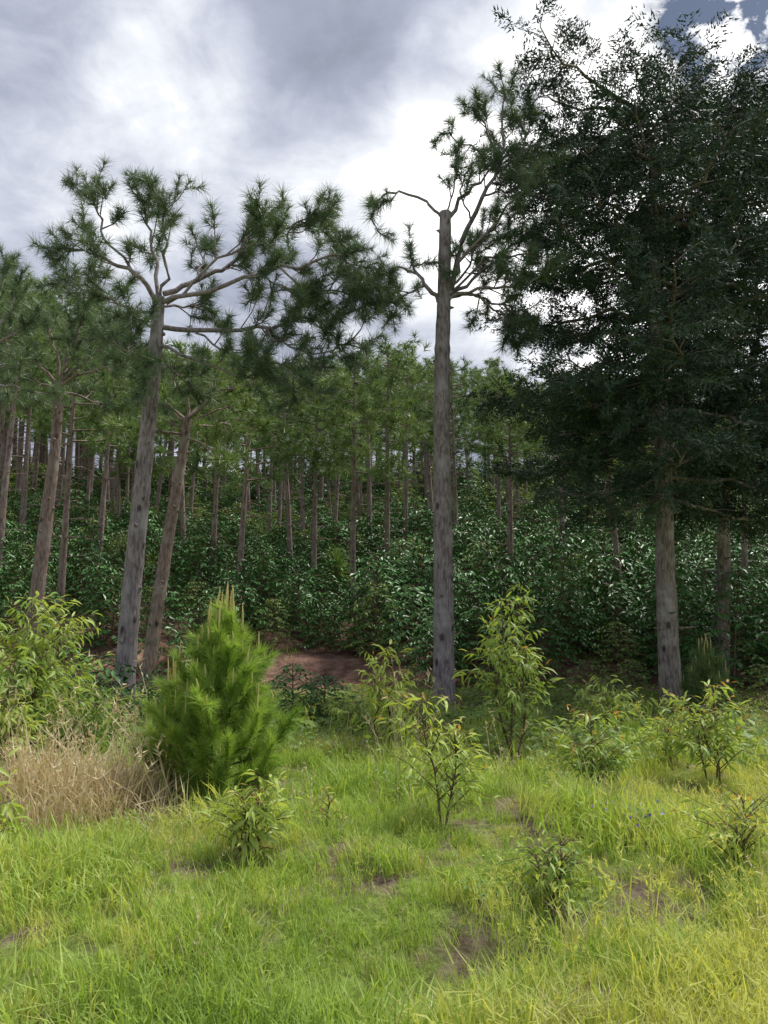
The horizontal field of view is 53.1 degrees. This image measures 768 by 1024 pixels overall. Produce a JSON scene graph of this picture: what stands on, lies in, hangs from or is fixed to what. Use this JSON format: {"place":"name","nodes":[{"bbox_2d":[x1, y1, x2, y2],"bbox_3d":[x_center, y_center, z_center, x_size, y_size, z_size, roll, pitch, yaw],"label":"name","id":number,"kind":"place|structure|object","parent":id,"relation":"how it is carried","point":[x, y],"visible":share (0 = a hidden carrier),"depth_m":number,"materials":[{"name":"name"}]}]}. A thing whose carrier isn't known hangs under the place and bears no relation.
{"place":"outdoors","nodes":[
{"label":"outdoors","id":0,"kind":"place"},
{"bbox_2d":[0,525,767,1023],"bbox_3d":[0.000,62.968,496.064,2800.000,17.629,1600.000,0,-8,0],"label":"ground","id":1,"kind":"structure","parent":0,"point":[344,665],"depth_m":4.97,"materials":[{"name":"green plant"}]},
{"bbox_2d":[0,747,32,846],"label":"eucalyptus sapling","id":2,"kind":"object","parent":1,"relation":"on","point":[16,806],"visible":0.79,"depth_m":5.43,"materials":[{"name":"green plant"}]},
{"bbox_2d":[5,704,44,755],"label":"coffee bush","id":3,"kind":"object","parent":1,"relation":"on","point":[36,711],"visible":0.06,"depth_m":8.28,"materials":[{"name":"green plant"}]},
{"bbox_2d":[0,684,55,781],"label":"eucalyptus sapling","id":4,"kind":"object","parent":1,"relation":"on","point":[4,722],"visible":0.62,"depth_m":7.45,"materials":[{"name":"green plant"}]},
{"bbox_2d":[0,244,70,414],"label":"pine tree","id":5,"kind":"object","parent":1,"relation":"on","point":[9,264],"visible":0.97,"depth_m":18.16,"materials":[{"name":"green plant"}]},
{"bbox_2d":[0,631,73,746],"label":"eucalyptus sapling","id":6,"kind":"object","parent":1,"relation":"on","point":[18,681],"visible":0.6,"depth_m":7.84,"materials":[{"name":"green plant"}]},
{"bbox_2d":[0,274,84,567],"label":"pine tree","id":7,"kind":"object","parent":1,"relation":"on","point":[5,483],"visible":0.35,"depth_m":27.76,"materials":[{"name":"green plant"}]},
{"bbox_2d":[20,669,89,738],"bbox_3d":[-4.930,2.828,10.734,1.525,1.369,1.602,-4,-9,25],"label":"coffee bush","id":8,"kind":"object","parent":1,"relation":"on","point":[68,687],"visible":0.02,"depth_m":10.86,"materials":[{"name":"green plant"}]},
{"bbox_2d":[0,591,114,758],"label":"eucalyptus sapling","id":9,"kind":"object","parent":1,"relation":"on","point":[40,646],"visible":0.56,"depth_m":8.47,"materials":[{"name":"green plant"}]},
{"bbox_2d":[0,293,146,670],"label":"pine tree","id":10,"kind":"object","parent":1,"relation":"on","point":[68,338],"visible":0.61,"depth_m":19.82,"materials":[{"name":"green plant"}]},
{"bbox_2d":[10,303,138,626],"bbox_3d":[-9.748,-1.481,23.777,3.556,10.580,4.212,1,-4,21],"label":"pine tree","id":11,"kind":"object","parent":1,"relation":"on","point":[46,430],"visible":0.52,"depth_m":24.02,"materials":[{"name":"green plant"}]},
{"bbox_2d":[29,653,126,760],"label":"eucalyptus sapling","id":12,"kind":"object","parent":1,"relation":"on","point":[96,710],"visible":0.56,"depth_m":9.22,"materials":[{"name":"green plant"}]},
{"bbox_2d":[48,646,126,733],"bbox_3d":[-4.852,2.806,11.666,1.805,1.540,1.920,4,-9,-26],"label":"coffee bush","id":13,"kind":"object","parent":1,"relation":"on","point":[108,672],"visible":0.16,"depth_m":11.80,"materials":[{"name":"green plant"}]},
{"bbox_2d":[47,652,144,727],"bbox_3d":[-4.735,3.050,12.677,1.702,1.454,1.621,6,-10,-36],"label":"coffee bush","id":14,"kind":"object","parent":1,"relation":"on","point":[127,669],"visible":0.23,"depth_m":12.77,"materials":[{"name":"green plant"}]},
{"bbox_2d":[71,678,142,753],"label":"eucalyptus sapling","id":15,"kind":"object","parent":1,"relation":"on","point":[122,702],"visible":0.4,"depth_m":10.24,"materials":[{"name":"green plant"}]},
{"bbox_2d":[63,327,167,582],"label":"pine tree","id":16,"kind":"object","parent":1,"relation":"on","point":[101,523],"visible":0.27,"depth_m":30.48,"materials":[{"name":"green plant"}]},
{"bbox_2d":[121,668,176,723],"bbox_3d":[-4.056,3.406,13.881,1.494,1.198,1.404,-2,-8,16],"label":"coffee bush","id":17,"kind":"object","parent":1,"relation":"on","point":[150,689],"visible":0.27,"depth_m":13.73,"materials":[{"name":"green plant"}]},
{"bbox_2d":[125,658,191,789],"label":"young pine","id":18,"kind":"object","parent":1,"relation":"on","point":[168,689],"visible":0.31,"depth_m":7.64,"materials":[{"name":"green plant"}]},
{"bbox_2d":[100,334,295,686],"bbox_3d":[-5.128,-0.327,19.921,5.387,9.831,4.628,0,-8,0],"label":"pine tree","id":19,"kind":"object","parent":1,"relation":"on","point":[151,650],"visible":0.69,"depth_m":20.02,"materials":[{"name":"green plant"}]},
{"bbox_2d":[175,379,257,600],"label":"pine tree","id":20,"kind":"object","parent":1,"relation":"on","point":[194,466],"visible":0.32,"depth_m":27.38,"materials":[{"name":"green plant"}]},
{"bbox_2d":[25,153,410,723],"bbox_3d":[-3.609,-1.848,15.789,8.562,12.271,4.325,0,-8,0],"label":"pine tree","id":21,"kind":"object","parent":1,"relation":"on","point":[313,293],"visible":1,"depth_m":15.38,"materials":[{"name":"green plant"}]},
{"bbox_2d":[137,582,307,800],"bbox_3d":[-1.552,1.781,7.485,1.476,2.206,1.409,-6,-10,38],"label":"young pine","id":22,"kind":"object","parent":1,"relation":"on","point":[225,671],"visible":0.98,"depth_m":7.23,"materials":[{"name":"green plant"}]},
{"bbox_2d":[194,768,303,864],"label":"eucalyptus sapling","id":23,"kind":"object","parent":1,"relation":"on","point":[260,810],"visible":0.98,"depth_m":5.10,"materials":[{"name":"green plant"}]},
{"bbox_2d":[192,354,321,609],"bbox_3d":[-4.191,-0.818,25.006,4.300,9.141,3.849,-2,-8,17],"label":"pine tree","id":24,"kind":"object","parent":1,"relation":"on","point":[287,456],"visible":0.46,"depth_m":25.21,"materials":[{"name":"green plant"}]},
{"bbox_2d":[246,352,332,591],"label":"pine tree","id":25,"kind":"object","parent":1,"relation":"on","point":[261,444],"visible":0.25,"depth_m":30.16,"materials":[{"name":"green plant"}]},
{"bbox_2d":[259,663,334,725],"bbox_3d":[-1.671,3.439,14.212,1.504,1.283,1.600,4,-9,-26],"label":"coffee bush","id":26,"kind":"object","parent":1,"relation":"on","point":[288,679],"visible":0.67,"depth_m":14.22,"materials":[{"name":"green plant"}]},
{"bbox_2d":[277,371,362,581],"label":"pine tree","id":27,"kind":"object","parent":1,"relation":"on","point":[315,456],"visible":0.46,"depth_m":28.36,"materials":[{"name":"green plant"}]},
{"bbox_2d":[304,786,347,825],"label":"eucalyptus sapling","id":28,"kind":"object","parent":1,"relation":"on","point":[327,808],"visible":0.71,"depth_m":5.96,"materials":[{"name":"green plant"}]},
{"bbox_2d":[297,675,358,727],"bbox_3d":[-1.066,3.490,14.066,1.201,1.026,1.144,5,-10,-33],"label":"coffee bush","id":29,"kind":"object","parent":1,"relation":"on","point":[314,696],"visible":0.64,"depth_m":14.01,"materials":[{"name":"green plant"}]},
{"bbox_2d":[318,542,355,633],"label":"tree","id":30,"kind":"object","parent":1,"relation":"on","point":[336,555],"visible":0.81,"depth_m":24.31,"materials":[{"name":"green plant"}]},
{"bbox_2d":[294,356,403,618],"bbox_3d":[-0.940,-0.889,26.266,3.443,9.397,4.431,-3,-5,15],"label":"pine tree","id":31,"kind":"object","parent":1,"relation":"on","point":[353,452],"visible":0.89,"depth_m":26.12,"materials":[{"name":"green plant"}]},
{"bbox_2d":[315,685,383,733],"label":"eucalyptus sapling","id":32,"kind":"object","parent":1,"relation":"on","point":[352,706],"visible":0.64,"depth_m":11.90,"materials":[{"name":"green plant"}]},
{"bbox_2d":[332,639,427,751],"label":"eucalyptus sapling","id":33,"kind":"object","parent":1,"relation":"on","point":[372,696],"visible":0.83,"depth_m":10.33,"materials":[{"name":"green plant"}]},
{"bbox_2d":[329,329,433,607],"bbox_3d":[0.276,-1.460,27.072,3.474,10.214,4.045,-4,-9,29],"label":"pine tree","id":34,"kind":"object","parent":1,"relation":"on","point":[388,386],"visible":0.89,"depth_m":27.02,"materials":[{"name":"green plant"}]},
{"bbox_2d":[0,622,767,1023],"bbox_3d":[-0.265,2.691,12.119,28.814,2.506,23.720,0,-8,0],"label":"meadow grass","id":35,"kind":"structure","parent":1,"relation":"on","point":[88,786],"depth_m":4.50,"materials":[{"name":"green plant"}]},
{"bbox_2d":[0,476,767,689],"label":"coffee plantation","id":36,"kind":"object","parent":1,"relation":"on","point":[586,593],"visible":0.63,"depth_m":24.11,"materials":[{"name":"green plant"}]},
{"bbox_2d":[0,267,767,578],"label":"distant pine forest","id":37,"kind":"object","parent":1,"relation":"on","point":[41,451],"visible":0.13,"depth_m":42.48,"materials":[{"name":"green plant"}]},
{"bbox_2d":[0,672,767,974],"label":"broadleaf weeds","id":38,"kind":"object","parent":1,"relation":"on","point":[313,723],"visible":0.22,"depth_m":10.49,"materials":[{"name":"green plant"}]},
{"bbox_2d":[9,450,766,509],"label":"understorey shrubs","id":39,"kind":"object","parent":1,"relation":"on","point":[475,473],"visible":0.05,"depth_m":58.59,"materials":[{"name":"green plant"}]},
{"bbox_2d":[361,340,433,546],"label":"pine tree","id":40,"kind":"object","parent":1,"relation":"on","point":[406,494],"visible":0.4,"depth_m":33.58,"materials":[{"name":"green plant"}]},
{"bbox_2d":[362,688,466,734],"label":"eucalyptus sapling","id":41,"kind":"object","parent":1,"relation":"on","point":[436,712],"visible":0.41,"depth_m":11.59,"materials":[{"name":"green plant"}]},
{"bbox_2d":[92,679,765,731],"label":"undergrowth","id":42,"kind":"object","parent":1,"relation":"on","point":[636,699],"visible":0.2,"depth_m":14.17,"materials":[{"name":"green plant"}]},
{"bbox_2d":[374,690,498,824],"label":"eucalyptus sapling","id":43,"kind":"object","parent":1,"relation":"on","point":[442,764],"visible":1,"depth_m":5.96,"materials":[{"name":"green plant"}]},
{"bbox_2d":[400,352,498,532],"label":"pine tree","id":44,"kind":"object","parent":1,"relation":"on","point":[429,408],"visible":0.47,"depth_m":32.76,"materials":[{"name":"green plant"}]},
{"bbox_2d":[339,54,579,722],"bbox_3d":[1.884,-3.142,16.965,5.077,15.481,4.954,-2,-8,14],"label":"pine tree","id":45,"kind":"object","parent":1,"relation":"on","point":[515,321],"visible":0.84,"depth_m":16.67,"materials":[{"name":"green plant"}]},
{"bbox_2d":[468,672,509,707],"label":"coffee bush","id":46,"kind":"object","parent":1,"relation":"on","point":[484,694],"visible":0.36,"depth_m":17.05,"materials":[{"name":"green plant"}]},
{"bbox_2d":[451,580,564,767],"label":"eucalyptus sapling","id":47,"kind":"object","parent":1,"relation":"on","point":[508,680],"visible":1,"depth_m":9.66,"materials":[{"name":"green plant"}]},
{"bbox_2d":[461,367,562,599],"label":"pine tree","id":48,"kind":"object","parent":1,"relation":"on","point":[492,432],"visible":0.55,"depth_m":25.93,"materials":[{"name":"green plant"}]},
{"bbox_2d":[496,822,599,911],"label":"eucalyptus sapling","id":49,"kind":"object","parent":1,"relation":"on","point":[553,863],"visible":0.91,"depth_m":4.84,"materials":[{"name":"green plant"}]},
{"bbox_2d":[504,380,597,578],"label":"pine tree","id":50,"kind":"object","parent":1,"relation":"on","point":[561,519],"visible":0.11,"depth_m":31.47,"materials":[{"name":"green plant"}]},
{"bbox_2d":[557,659,622,710],"bbox_3d":[4.322,3.699,16.139,1.432,1.198,1.482,4,-9,-28],"label":"coffee bush","id":51,"kind":"object","parent":1,"relation":"on","point":[587,673],"visible":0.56,"depth_m":16.18,"materials":[{"name":"green plant"}]},
{"bbox_2d":[536,704,651,786],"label":"eucalyptus sapling","id":52,"kind":"object","parent":1,"relation":"on","point":[574,752],"visible":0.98,"depth_m":7.63,"materials":[{"name":"green plant"}]},
{"bbox_2d":[547,411,651,631],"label":"pine tree","id":53,"kind":"object","parent":1,"relation":"on","point":[615,546],"visible":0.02,"depth_m":25.15,"materials":[{"name":"brown plant"}]},
{"bbox_2d":[566,675,653,736],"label":"eucalyptus sapling","id":54,"kind":"object","parent":1,"relation":"on","point":[600,706],"visible":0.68,"depth_m":11.67,"materials":[{"name":"green plant"}]},
{"bbox_2d":[457,0,767,713],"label":"cypress tree","id":55,"kind":"object","parent":1,"relation":"on","point":[630,158],"visible":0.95,"depth_m":16.10,"materials":[{"name":"green plant"}]},
{"bbox_2d":[607,659,658,702],"bbox_3d":[5.537,3.796,17.154,1.270,1.027,1.228,0,-8,-3],"label":"coffee bush","id":56,"kind":"object","parent":1,"relation":"on","point":[630,663],"visible":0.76,"depth_m":17.13,"materials":[{"name":"green plant"}]},
{"bbox_2d":[576,800,697,825],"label":"blue flowers","id":57,"kind":"object","parent":1,"relation":"on","point":[635,816],"visible":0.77,"depth_m":5.88,"materials":[{"name":"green plant"}]},
{"bbox_2d":[620,711,715,765],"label":"eucalyptus sapling","id":58,"kind":"object","parent":1,"relation":"on","point":[664,745],"visible":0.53,"depth_m":9.12,"materials":[{"name":"green plant"}]},
{"bbox_2d":[585,86,767,686],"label":"cypress tree","id":59,"kind":"object","parent":1,"relation":"on","point":[723,554],"visible":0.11,"depth_m":19.55,"materials":[{"name":"green plant"}]},
{"bbox_2d":[646,679,767,784],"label":"eucalyptus sapling","id":60,"kind":"object","parent":1,"relation":"on","point":[701,734],"visible":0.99,"depth_m":8.32,"materials":[{"name":"green plant"}]},
{"bbox_2d":[675,635,742,718],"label":"young pine","id":61,"kind":"object","parent":1,"relation":"on","point":[705,669],"visible":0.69,"depth_m":14.62,"materials":[{"name":"green plant"}]},
{"bbox_2d":[670,784,767,876],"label":"eucalyptus sapling","id":62,"kind":"object","parent":1,"relation":"on","point":[746,830],"visible":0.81,"depth_m":5.26,"materials":[{"name":"green plant"}]},
{"bbox_2d":[703,385,767,631],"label":"pine tree","id":63,"kind":"object","parent":1,"relation":"on","point":[744,554],"visible":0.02,"depth_m":24.98,"materials":[{"name":"brown plant"}]},
{"bbox_2d":[737,664,767,715],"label":"coffee bush","id":64,"kind":"object","parent":1,"relation":"on","point":[761,683],"visible":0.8,"depth_m":15.69,"materials":[{"name":"green plant"}]},
{"bbox_2d":[0,0,767,482],"label":"sky","id":65,"kind":"structure","parent":0,"point":[306,95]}
]}

